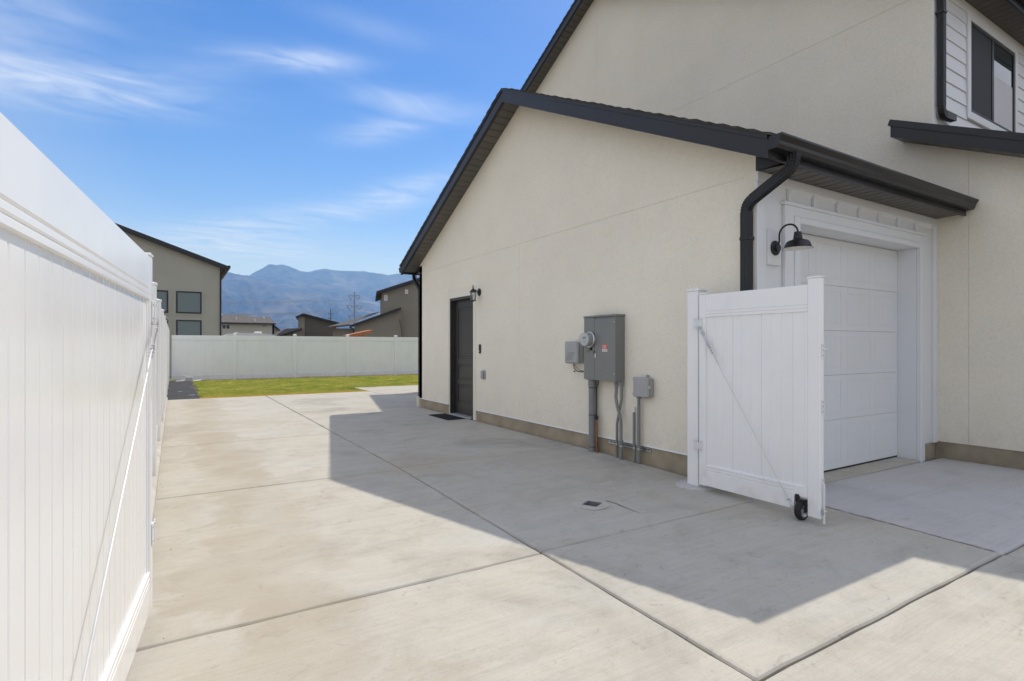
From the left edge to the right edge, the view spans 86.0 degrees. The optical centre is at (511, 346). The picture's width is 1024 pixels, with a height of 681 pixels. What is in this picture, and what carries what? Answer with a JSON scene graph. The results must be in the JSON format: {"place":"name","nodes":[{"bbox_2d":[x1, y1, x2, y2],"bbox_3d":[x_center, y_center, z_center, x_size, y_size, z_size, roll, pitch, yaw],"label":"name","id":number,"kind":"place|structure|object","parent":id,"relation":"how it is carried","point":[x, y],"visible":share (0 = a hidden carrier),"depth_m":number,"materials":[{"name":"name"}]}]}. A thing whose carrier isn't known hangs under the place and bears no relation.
{"place":"outdoors","nodes":[
{"label":"outdoors","id":0,"kind":"place"},
{"bbox_2d":[115,223,230,376],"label":"neighbour house","id":1,"kind":"structure","parent":0,"point":[189,290],"depth_m":32.02,"materials":[{"name":"grey paint"}]},
{"bbox_2d":[157,290,167,312],"bbox_3d":[-20.318,-2.562,31.258,1.287,1.278,0.080,0,0,-32],"label":"window","id":2,"kind":"structure","parent":1,"relation":"in","point":[161,294],"depth_m":31.47,"materials":[{"name":"black glass"}]},
{"bbox_2d":[176,291,201,313],"bbox_3d":[-18.890,-2.562,32.137,1.282,1.278,0.080,0,0,-32],"label":"window","id":3,"kind":"structure","parent":1,"relation":"in","point":[186,301],"depth_m":32.13,"materials":[{"name":"black glass"}]},
{"bbox_2d":[176,320,201,334],"bbox_3d":[-18.890,-0.800,32.137,1.282,1.461,0.080,0,0,-32],"label":"window","id":4,"kind":"structure","parent":1,"relation":"in","point":[183,327],"depth_m":32.13,"materials":[{"name":"black glass"}]},
{"bbox_2d":[222,315,279,335],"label":"neighbour house","id":5,"kind":"structure","parent":0,"point":[243,324],"depth_m":71.27,"materials":[{"name":"paint"}]},
{"bbox_2d":[222,324,229,328],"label":"window","id":6,"kind":"structure","parent":5,"relation":"in","point":[224,326],"depth_m":69.31,"materials":[{"name":"black glass"}]},
{"bbox_2d":[0,0,573,275],"label":"sky","id":7,"kind":"structure","parent":0,"point":[247,136],"materials":[{"name":"blue"}]},
{"bbox_2d":[277,328,297,335],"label":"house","id":8,"kind":"structure","parent":0,"point":[282,331],"depth_m":102.74,"materials":[{"name":"grey paint"}]},
{"bbox_2d":[170,374,415,387],"bbox_3d":[-5.188,1.390,21.505,14.300,0.001,9.930,0,0,-32],"label":"soil strip","id":9,"kind":"object","parent":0,"point":[298,377],"depth_m":24.43,"materials":[{"name":"brown soil"}]},
{"bbox_2d":[167,381,200,399],"bbox_3d":[-10.437,1.337,17.413,0.870,0.042,8.400,0,0,-32],"label":"landscape fabric","id":10,"kind":"object","parent":9,"relation":"on","point":[181,390],"visible":0.89,"depth_m":16.36,"materials":[{"name":"grey fabric"}]},
{"bbox_2d":[177,377,202,381],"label":"concrete block","id":11,"kind":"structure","parent":10,"relation":"on","point":[187,379],"depth_m":20.94,"materials":[{"name":"grey concrete"}]},
{"bbox_2d":[172,333,417,380],"bbox_3d":[-7.359,0.458,24.743,13.548,1.965,0.143,0,0,-32],"label":"back fence","id":12,"kind":"object","parent":9,"relation":"on","point":[234,357],"visible":0.72,"depth_m":23.40,"materials":[{"name":"white plastic"}]},
{"bbox_2d":[222,272,379,329],"bbox_3d":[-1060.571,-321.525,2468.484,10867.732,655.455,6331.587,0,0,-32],"label":"mountain","id":13,"kind":"structure","parent":0,"point":[240,293],"depth_m":3949.28,"materials":[{"name":"blue stone"}]},
{"bbox_2d":[192,374,417,398],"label":"lawn","id":14,"kind":"structure","parent":0,"point":[296,384],"depth_m":19.39,"materials":[{"name":"green plant"}]},
{"bbox_2d":[279,313,338,336],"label":"brown house","id":15,"kind":"structure","parent":0,"point":[309,325],"depth_m":59.19,"materials":[{"name":"paint"}]},
{"bbox_2d":[249,264,418,302],"bbox_3d":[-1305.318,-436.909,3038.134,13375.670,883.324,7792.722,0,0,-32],"label":"mountain range","id":16,"kind":"structure","parent":0,"point":[367,284],"depth_m":5750.70,"materials":[{"name":"blue stone"}]},
{"bbox_2d":[327,278,418,336],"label":"taupe house","id":17,"kind":"structure","parent":0,"point":[398,316],"depth_m":42.86,"materials":[{"name":"brown paint"}]},
{"bbox_2d":[126,385,1023,680],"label":"driveway","id":18,"kind":"structure","parent":0,"point":[382,533],"depth_m":3.52,"materials":[{"name":"concrete"}]},
{"bbox_2d":[152,397,167,521],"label":"kerb","id":19,"kind":"structure","parent":18,"relation":"on","point":[156,478],"depth_m":5.83,"materials":[{"name":"concrete"}]},
{"bbox_2d":[152,282,169,475],"bbox_3d":[-7.617,0.347,11.983,0.143,1.975,21.068,0,0,-32],"label":"side fence","id":20,"kind":"object","parent":18,"relation":"on","point":[160,371],"visible":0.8,"depth_m":7.26,"materials":[{"name":"white plastic"}]},
{"bbox_2d":[430,413,464,419],"bbox_3d":[-1.232,1.322,10.314,0.350,0.014,0.860,0,0,-32],"label":"doormat","id":21,"kind":"object","parent":18,"relation":"on","point":[446,416],"visible":1,"depth_m":10.28,"materials":[{"name":"black rubber"}]},
{"bbox_2d":[573,499,609,509],"bbox_3d":[0.703,1.516,4.760,0.332,0.308,0.306,0,0,-32],"label":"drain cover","id":22,"kind":"object","parent":18,"relation":"on","point":[594,504],"visible":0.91,"depth_m":4.76,"materials":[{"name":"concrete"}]},
{"bbox_2d":[632,407,635,462],"bbox_3d":[1.418,1.061,6.379,0.039,0.718,0.039,0,0,-32],"label":"capped pipe","id":23,"kind":"object","parent":18,"relation":"on","point":[634,432],"visible":0.89,"depth_m":6.37,"materials":[{"name":"grey plastic"}]},
{"bbox_2d":[675,287,715,490],"bbox_3d":[1.812,0.405,5.417,0.397,1.971,0.400,0,0,-32],"label":"gate post","id":24,"kind":"object","parent":18,"relation":"on","point":[691,482],"visible":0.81,"depth_m":5.34,"materials":[{"name":"white plastic"}]},
{"bbox_2d":[694,275,827,523],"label":"gate","id":25,"kind":"structure","parent":24,"relation":"attached to","point":[761,394],"depth_m":4.68,"materials":[{"name":"white plastic"}]},
{"bbox_2d":[399,0,1023,476],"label":"house","id":26,"kind":"structure","parent":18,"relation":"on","point":[643,166],"depth_m":7.05,"materials":[{"name":"beige paint"}]},
{"bbox_2d":[456,299,471,415],"bbox_3d":[-0.881,0.211,10.371,0.111,2.169,0.874,0,0,-32],"label":"door","id":27,"kind":"structure","parent":26,"relation":"in","point":[464,307],"depth_m":10.44,"materials":[{"name":"paint"}]},
{"bbox_2d":[470,285,480,301],"bbox_3d":[-0.657,-0.926,9.665,0.191,0.290,0.132,0,0,-32],"label":"lantern","id":28,"kind":"object","parent":26,"relation":"attached to","point":[473,290],"visible":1,"depth_m":9.64,"materials":[{"name":"black metal"}]},
{"bbox_2d":[480,370,485,378],"bbox_3d":[-0.515,0.495,9.546,0.071,0.160,0.110,0,0,-32],"label":"outlet cover","id":29,"kind":"object","parent":26,"relation":"attached to","point":[482,374],"visible":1,"depth_m":9.52,"materials":[{"name":"grey plastic"}]},
{"bbox_2d":[565,341,583,371],"bbox_3d":[0.871,0.138,7.237,0.130,0.406,0.448,0,0,-32],"label":"communications box","id":30,"kind":"object","parent":26,"relation":"attached to","point":[574,352],"visible":0.89,"depth_m":7.23,"materials":[{"name":"grey plastic"}]},
{"bbox_2d":[580,314,624,459],"bbox_3d":[1.090,0.519,6.737,0.280,1.802,0.646,0,0,-32],"label":"electric panel","id":31,"kind":"object","parent":26,"relation":"attached to","point":[602,339],"visible":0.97,"depth_m":6.67,"materials":[{"name":"grey metal"}]},
{"bbox_2d":[593,318,615,381],"bbox_3d":[1.120,0.043,6.658,0.038,0.756,0.382,0,0,-32],"label":"door","id":32,"kind":"structure","parent":31,"relation":"in","point":[605,329],"depth_m":6.64,"materials":[{"name":"grey metal"}]},
{"bbox_2d":[608,440,650,451],"bbox_3d":[1.339,1.181,6.500,0.129,0.042,0.710,0,0,-32],"label":"strut channel","id":33,"kind":"object","parent":26,"relation":"attached to","point":[641,448],"visible":0.95,"depth_m":6.49,"materials":[{"name":"metal"}]},
{"bbox_2d":[632,375,652,463],"bbox_3d":[1.494,0.873,6.249,0.104,1.095,0.264,0,0,-32],"label":"junction box","id":34,"kind":"object","parent":26,"relation":"attached to","point":[643,387],"visible":0.96,"depth_m":6.25,"materials":[{"name":"grey plastic"}]},
{"bbox_2d":[770,223,813,255],"bbox_3d":[2.591,-1.001,5.072,0.256,0.278,0.353,0,0,-32],"label":"barn lamp","id":35,"kind":"object","parent":26,"relation":"attached to","point":[797,242],"visible":1,"depth_m":5.05,"materials":[{"name":"black metal"}]},
{"bbox_2d":[801,282,896,331],"bbox_3d":[3.789,-0.429,6.320,2.555,0.503,0.045,0,0,-32],"label":"garage door section","id":36,"kind":"structure","parent":26,"relation":"in","point":[845,308],"depth_m":6.49,"materials":[{"name":"white paint"}]},
{"bbox_2d":[801,234,896,291],"bbox_3d":[3.789,-0.943,6.320,2.555,0.521,0.045,0,0,-32],"label":"garage door section","id":37,"kind":"structure","parent":26,"relation":"in","point":[842,263],"depth_m":6.37,"materials":[{"name":"white paint"}]},
{"bbox_2d":[824,412,896,470],"bbox_3d":[3.789,1.107,6.320,2.555,0.551,0.045,0,0,-32],"label":"garage door section","id":38,"kind":"structure","parent":26,"relation":"in","point":[853,440],"depth_m":6.49,"materials":[{"name":"white paint"}]},
{"bbox_2d":[824,372,896,420],"bbox_3d":[3.789,0.578,6.320,2.555,0.503,0.045,0,0,-32],"label":"garage door section","id":39,"kind":"structure","parent":26,"relation":"in","point":[845,395],"depth_m":6.49,"materials":[{"name":"white paint"}]},
{"bbox_2d":[824,330,896,374],"bbox_3d":[3.789,0.074,6.320,2.555,0.500,0.045,0,0,-32],"label":"garage door section","id":40,"kind":"structure","parent":26,"relation":"in","point":[849,352],"depth_m":6.49,"materials":[{"name":"white paint"}]},
{"bbox_2d":[971,22,1014,131],"bbox_3d":[7.134,-3.927,8.160,1.677,1.277,0.033,0,0,-32],"label":"window","id":41,"kind":"structure","parent":26,"relation":"in","point":[992,64],"depth_m":8.12,"materials":[{"name":"glass"}]},
{"bbox_3d":[-1.991,0.448,2.838,0.143,1.925,0.143,0,0,-32],"label":"gate post","id":42,"kind":"object","parent":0,"visible":0},
{"bbox_2d":[0,112,157,680],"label":"long gate","id":43,"kind":"structure","parent":42,"relation":"attached to","point":[77,349],"depth_m":1.49,"materials":[{"name":"white plastic"}]},
{"label":"ground","id":44,"kind":"structure","parent":0,"visible":0},
{"bbox_2d":[223,332,274,335],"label":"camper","id":45,"kind":"object","parent":44,"relation":"on","point":[249,334],"visible":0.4,"depth_m":56.36,"materials":[{"name":"white metal"}]},
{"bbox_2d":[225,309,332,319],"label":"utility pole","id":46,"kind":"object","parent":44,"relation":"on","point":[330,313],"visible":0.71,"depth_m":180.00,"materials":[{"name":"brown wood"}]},
{"bbox_2d":[250,292,379,328],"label":"power pylon","id":47,"kind":"object","parent":44,"relation":"on","point":[327,311],"visible":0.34,"depth_m":257.88,"materials":[{"name":"grey metal"}]},
{"bbox_2d":[343,330,371,375],"bbox_3d":[-8.875,0.443,31.583,1.420,2.775,1.094,0,0,-32],"label":"wooden shelter","id":48,"kind":"object","parent":44,"relation":"on","point":[360,334],"visible":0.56,"depth_m":31.30,"materials":[{"name":"orange wood"}]}
]}

